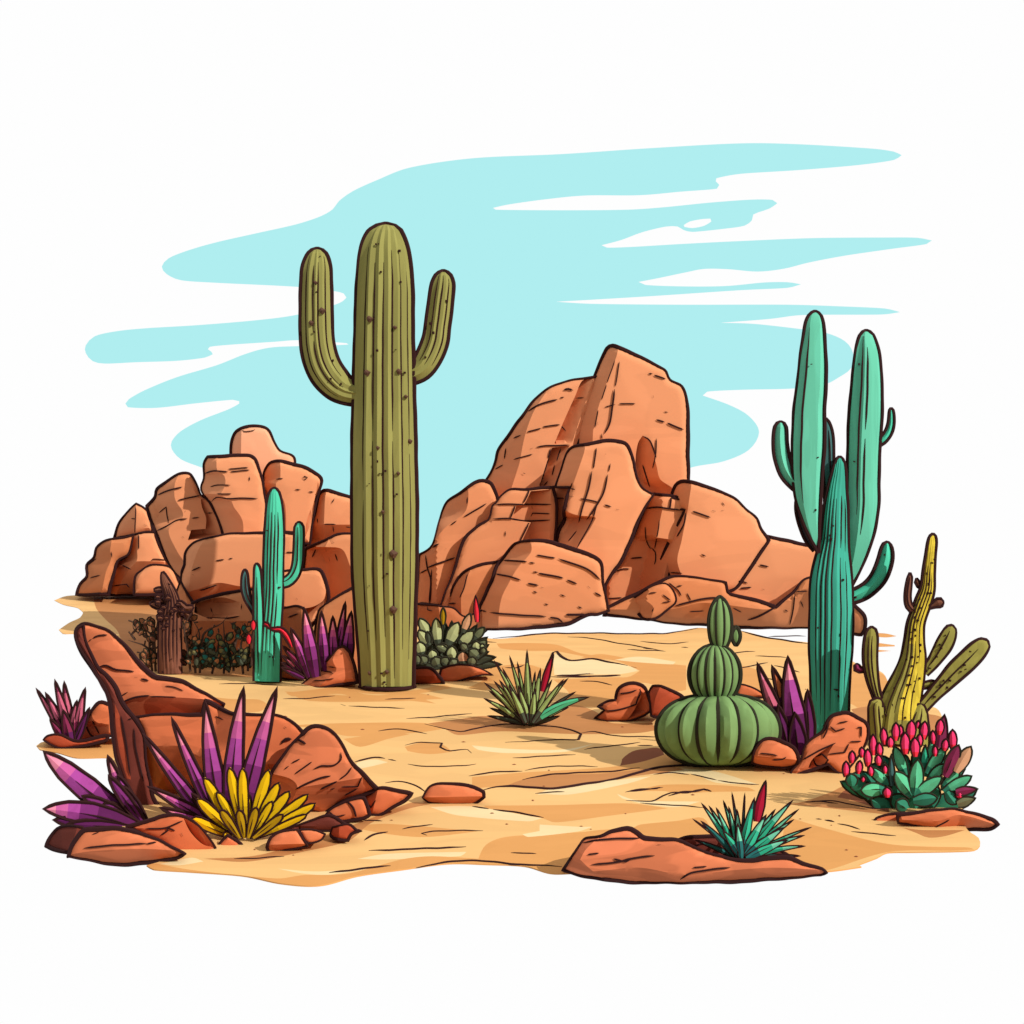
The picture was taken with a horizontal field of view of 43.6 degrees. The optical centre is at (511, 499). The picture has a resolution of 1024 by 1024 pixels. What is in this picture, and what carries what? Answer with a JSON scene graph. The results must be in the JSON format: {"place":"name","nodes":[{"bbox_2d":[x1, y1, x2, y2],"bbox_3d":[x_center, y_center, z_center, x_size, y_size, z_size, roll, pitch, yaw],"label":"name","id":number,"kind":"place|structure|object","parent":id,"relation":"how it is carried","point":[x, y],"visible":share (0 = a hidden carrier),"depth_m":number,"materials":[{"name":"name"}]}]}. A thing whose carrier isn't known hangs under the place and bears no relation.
{"place":"outdoors","nodes":[
{"label":"outdoors","id":0,"kind":"place"},
{"bbox_2d":[36,595,979,886],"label":"sand ground","id":1,"kind":"structure","parent":0,"point":[562,785],"depth_m":7.64,"materials":[{"name":"beige sand"}]},
{"bbox_2d":[36,679,89,738],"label":"agave","id":2,"kind":"object","parent":1,"relation":"on","point":[66,718],"visible":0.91,"depth_m":8.43,"materials":[{"name":"purple plant"}]},
{"bbox_2d":[44,824,83,853],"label":"rock","id":3,"kind":"object","parent":1,"relation":"on","point":[60,838],"visible":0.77,"depth_m":6.04,"materials":[{"name":"brown stone"}]},
{"bbox_2d":[43,733,109,748],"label":"stone","id":4,"kind":"object","parent":1,"relation":"on","point":[58,741],"visible":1,"depth_m":8.36,"materials":[{"name":"orange stone"}]},
{"bbox_2d":[42,750,147,826],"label":"agave","id":5,"kind":"object","parent":1,"relation":"on","point":[98,803],"visible":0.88,"depth_m":6.39,"materials":[{"name":"purple plant"}]},
{"bbox_2d":[82,700,110,738],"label":"rock","id":6,"kind":"object","parent":1,"relation":"on","point":[98,723],"visible":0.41,"depth_m":8.43,"materials":[{"name":"orange stone"}]},
{"bbox_2d":[66,826,185,866],"bbox_3d":[-1.747,1.585,5.863,0.581,0.254,0.334,0,0,0],"label":"rock","id":7,"kind":"object","parent":1,"relation":"on","point":[119,846],"visible":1,"depth_m":5.71,"materials":[{"name":"orange stone"}]},
{"bbox_2d":[128,614,197,671],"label":"thorny bush","id":8,"kind":"object","parent":1,"relation":"on","point":[149,654],"visible":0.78,"depth_m":12.05,"materials":[{"name":"brown plant"}]},
{"bbox_2d":[125,813,216,848],"bbox_3d":[-1.610,1.600,6.113,0.466,0.275,0.335,0,0,0],"label":"rock","id":9,"kind":"object","parent":1,"relation":"on","point":[179,831],"visible":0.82,"depth_m":5.96,"materials":[{"name":"orange stone"}]},
{"bbox_2d":[149,571,194,673],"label":"dry cactus","id":10,"kind":"object","parent":1,"relation":"on","point":[171,607],"visible":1,"depth_m":11.90,"materials":[{"name":"brown plant"}]},
{"bbox_2d":[142,686,277,818],"bbox_3d":[-1.480,1.279,6.305,0.675,0.743,0.104,0,0,2],"label":"agave","id":11,"kind":"object","parent":1,"relation":"on","point":[252,764],"visible":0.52,"depth_m":6.30,"materials":[{"name":"purple plant"}]},
{"bbox_2d":[75,424,357,666],"bbox_3d":[-4.054,0.479,17.174,2.493,2.736,10.840,0,0,-25],"label":"rock outcrop","id":12,"kind":"object","parent":1,"relation":"on","point":[203,550],"visible":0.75,"depth_m":14.24,"materials":[{"name":"orange stone"}]},
{"bbox_2d":[182,611,251,673],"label":"thorny bush","id":13,"kind":"object","parent":1,"relation":"on","point":[210,656],"visible":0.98,"depth_m":11.87,"materials":[{"name":"green plant"}]},
{"bbox_2d":[74,622,377,811],"bbox_3d":[-1.584,1.285,7.038,1.965,1.242,0.790,0,0,15],"label":"leaning rock","id":14,"kind":"object","parent":1,"relation":"on","point":[320,767],"visible":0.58,"depth_m":6.83,"materials":[{"name":"orange stone"}]},
{"bbox_2d":[217,834,242,844],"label":"stone","id":15,"kind":"object","parent":1,"relation":"on","point":[227,839],"visible":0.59,"depth_m":6.04,"materials":[{"name":"orange stone"}]},
{"bbox_2d":[192,767,315,839],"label":"agave","id":16,"kind":"object","parent":1,"relation":"on","point":[268,811],"visible":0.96,"depth_m":6.13,"materials":[{"name":"yellow plant"}]},
{"bbox_2d":[240,487,304,681],"bbox_3d":[-2.130,0.765,11.389,0.577,1.753,0.220,0,0,13],"label":"columnar cactus","id":17,"kind":"object","parent":1,"relation":"on","point":[264,599],"visible":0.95,"depth_m":11.33,"materials":[{"name":"green plant"}]},
{"bbox_2d":[245,619,256,665],"bbox_3d":[-2.298,1.260,11.282,0.101,0.418,0.051,0,0,0],"label":"red bloom","id":18,"kind":"object","parent":17,"relation":"attached to","point":[249,638],"visible":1,"depth_m":11.27,"materials":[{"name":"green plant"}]},
{"bbox_2d":[206,814,345,832],"bbox_3d":[-1.172,1.670,6.367,0.754,0.258,0.225,0,0,0],"label":"rubble rock","id":19,"kind":"object","parent":1,"relation":"on","point":[325,823],"visible":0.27,"depth_m":6.26,"materials":[{"name":"brown stone"}]},
{"bbox_2d":[265,829,307,850],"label":"stone","id":20,"kind":"object","parent":1,"relation":"on","point":[287,840],"visible":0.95,"depth_m":5.90,"materials":[{"name":"orange stone"}]},
{"bbox_2d":[282,665,303,680],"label":"stone","id":21,"kind":"object","parent":1,"relation":"on","point":[285,676],"visible":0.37,"depth_m":11.48,"materials":[{"name":"brown stone"}]},
{"bbox_2d":[262,600,354,680],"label":"agave","id":22,"kind":"object","parent":1,"relation":"on","point":[309,657],"visible":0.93,"depth_m":11.10,"materials":[{"name":"purple plant"}]},
{"bbox_2d":[299,828,325,843],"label":"stone","id":23,"kind":"object","parent":1,"relation":"on","point":[311,836],"visible":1,"depth_m":5.93,"materials":[{"name":"orange stone"}]},
{"bbox_2d":[301,645,358,687],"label":"rock","id":24,"kind":"object","parent":1,"relation":"on","point":[341,667],"visible":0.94,"depth_m":11.06,"materials":[{"name":"orange stone"}]},
{"bbox_2d":[329,823,361,841],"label":"stone","id":25,"kind":"object","parent":1,"relation":"on","point":[344,832],"visible":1,"depth_m":6.05,"materials":[{"name":"orange stone"}]},
{"bbox_2d":[325,796,371,822],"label":"stone","id":26,"kind":"object","parent":1,"relation":"on","point":[354,809],"visible":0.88,"depth_m":6.43,"materials":[{"name":"orange stone"}]},
{"bbox_2d":[298,221,455,690],"bbox_3d":[-1.162,-0.370,11.035,1.359,4.049,0.616,0,0,0],"label":"saguaro cactus","id":27,"kind":"object","parent":1,"relation":"on","point":[392,368],"visible":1,"depth_m":10.87,"materials":[{"name":"green plant"}]},
{"bbox_2d":[366,786,413,815],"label":"stone","id":28,"kind":"object","parent":1,"relation":"on","point":[382,800],"visible":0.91,"depth_m":6.58,"materials":[{"name":"orange stone"}]},
{"bbox_2d":[416,666,444,683],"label":"rock","id":29,"kind":"object","parent":1,"relation":"on","point":[427,675],"visible":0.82,"depth_m":11.22,"materials":[{"name":"orange stone"}]},
{"bbox_2d":[422,782,485,803],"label":"stone","id":30,"kind":"object","parent":1,"relation":"on","point":[447,792],"visible":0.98,"depth_m":6.82,"materials":[{"name":"orange stone"}]},
{"bbox_2d":[416,594,502,669],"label":"succulent","id":31,"kind":"object","parent":1,"relation":"on","point":[441,643],"visible":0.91,"depth_m":11.75,"materials":[{"name":"green plant"}]},
{"bbox_2d":[439,664,493,680],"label":"rock","id":32,"kind":"object","parent":1,"relation":"on","point":[457,672],"visible":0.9,"depth_m":11.44,"materials":[{"name":"orange stone"}]},
{"bbox_2d":[484,651,588,725],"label":"yucca","id":33,"kind":"object","parent":1,"relation":"on","point":[523,705],"visible":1,"depth_m":9.09,"materials":[{"name":"plant"}]},
{"bbox_2d":[593,681,649,721],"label":"rock","id":34,"kind":"object","parent":1,"relation":"on","point":[629,702],"visible":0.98,"depth_m":9.37,"materials":[{"name":"orange stone"}]},
{"bbox_2d":[417,344,866,635],"bbox_3d":[1.647,-0.026,17.419,5.882,4.135,3.161,0,0,0],"label":"rock outcrop","id":35,"kind":"object","parent":1,"relation":"on","point":[587,497],"visible":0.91,"depth_m":16.43,"materials":[{"name":"orange stone"}]},
{"bbox_2d":[648,684,683,717],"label":"rock","id":36,"kind":"object","parent":1,"relation":"on","point":[660,697],"visible":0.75,"depth_m":9.18,"materials":[{"name":"orange stone"}]},
{"bbox_2d":[561,826,827,884],"bbox_3d":[0.786,1.568,5.634,1.148,0.358,0.434,0,0,0],"label":"rock","id":37,"kind":"object","parent":1,"relation":"on","point":[629,855],"visible":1,"depth_m":5.43,"materials":[{"name":"orange stone"}]},
{"bbox_2d":[693,780,811,857],"bbox_3d":[1.032,1.389,5.516,0.507,0.380,0.174,0,0,0],"label":"yucca","id":38,"kind":"object","parent":37,"relation":"on","point":[737,838],"visible":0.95,"depth_m":5.49,"materials":[{"name":"teal plant"}]},
{"bbox_2d":[654,595,781,766],"bbox_3d":[1.255,1.119,7.840,0.789,1.074,0.768,0,0,0],"label":"barrel cactus","id":39,"kind":"object","parent":1,"relation":"on","point":[715,718],"visible":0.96,"depth_m":7.64,"materials":[{"name":"green plant"}]},
{"bbox_2d":[679,834,788,854],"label":"rock","id":40,"kind":"object","parent":1,"relation":"on","point":[709,838],"visible":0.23,"depth_m":5.73,"materials":[{"name":"brown stone"}]},
{"bbox_2d":[738,684,762,698],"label":"rock","id":41,"kind":"object","parent":1,"relation":"on","point":[745,689],"visible":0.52,"depth_m":8.58,"materials":[{"name":"orange stone"}]},
{"bbox_2d":[751,737,799,768],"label":"rock","id":42,"kind":"object","parent":1,"relation":"on","point":[773,752],"visible":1,"depth_m":7.58,"materials":[{"name":"orange stone"}]},
{"bbox_2d":[756,655,816,754],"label":"agave","id":43,"kind":"object","parent":1,"relation":"on","point":[782,697],"visible":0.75,"depth_m":8.14,"materials":[{"name":"purple plant"}]},
{"bbox_2d":[790,711,869,773],"bbox_3d":[1.912,1.480,7.773,0.520,0.447,0.394,0,0,0],"label":"rock","id":44,"kind":"object","parent":1,"relation":"on","point":[836,740],"visible":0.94,"depth_m":7.59,"materials":[{"name":"orange stone"}]},
{"bbox_2d":[771,310,895,733],"bbox_3d":[2.210,0.183,8.854,0.908,2.961,0.297,0,0,-15],"label":"columnar cactus","id":45,"kind":"object","parent":1,"relation":"on","point":[837,502],"visible":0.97,"depth_m":8.77,"materials":[{"name":"plant"}]},
{"bbox_2d":[874,812,898,820],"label":"stone","id":46,"kind":"object","parent":1,"relation":"on","point":[891,816],"visible":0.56,"depth_m":6.49,"materials":[{"name":"orange stone"}]},
{"bbox_2d":[840,714,977,811],"bbox_3d":[2.083,1.398,6.692,0.746,0.557,0.195,0,0,0],"label":"flowering succulent","id":47,"kind":"object","parent":1,"relation":"on","point":[881,782],"visible":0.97,"depth_m":6.64,"materials":[{"name":"teal plant"}]},
{"bbox_2d":[853,533,990,744],"bbox_3d":[2.733,0.950,8.578,0.925,1.455,0.378,0,0,0],"label":"branching cactus","id":48,"kind":"object","parent":1,"relation":"on","point":[902,699],"visible":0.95,"depth_m":8.50,"materials":[{"name":"yellow plant"}]},
{"bbox_2d":[896,807,999,831],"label":"rock","id":49,"kind":"object","parent":1,"relation":"on","point":[955,816],"visible":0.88,"depth_m":6.34,"materials":[{"name":"orange stone"}]},
{"bbox_2d":[0,0,1023,1023],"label":"sky","id":50,"kind":"structure","parent":0,"point":[708,204],"depth_m":60.00,"materials":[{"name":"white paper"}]}
]}

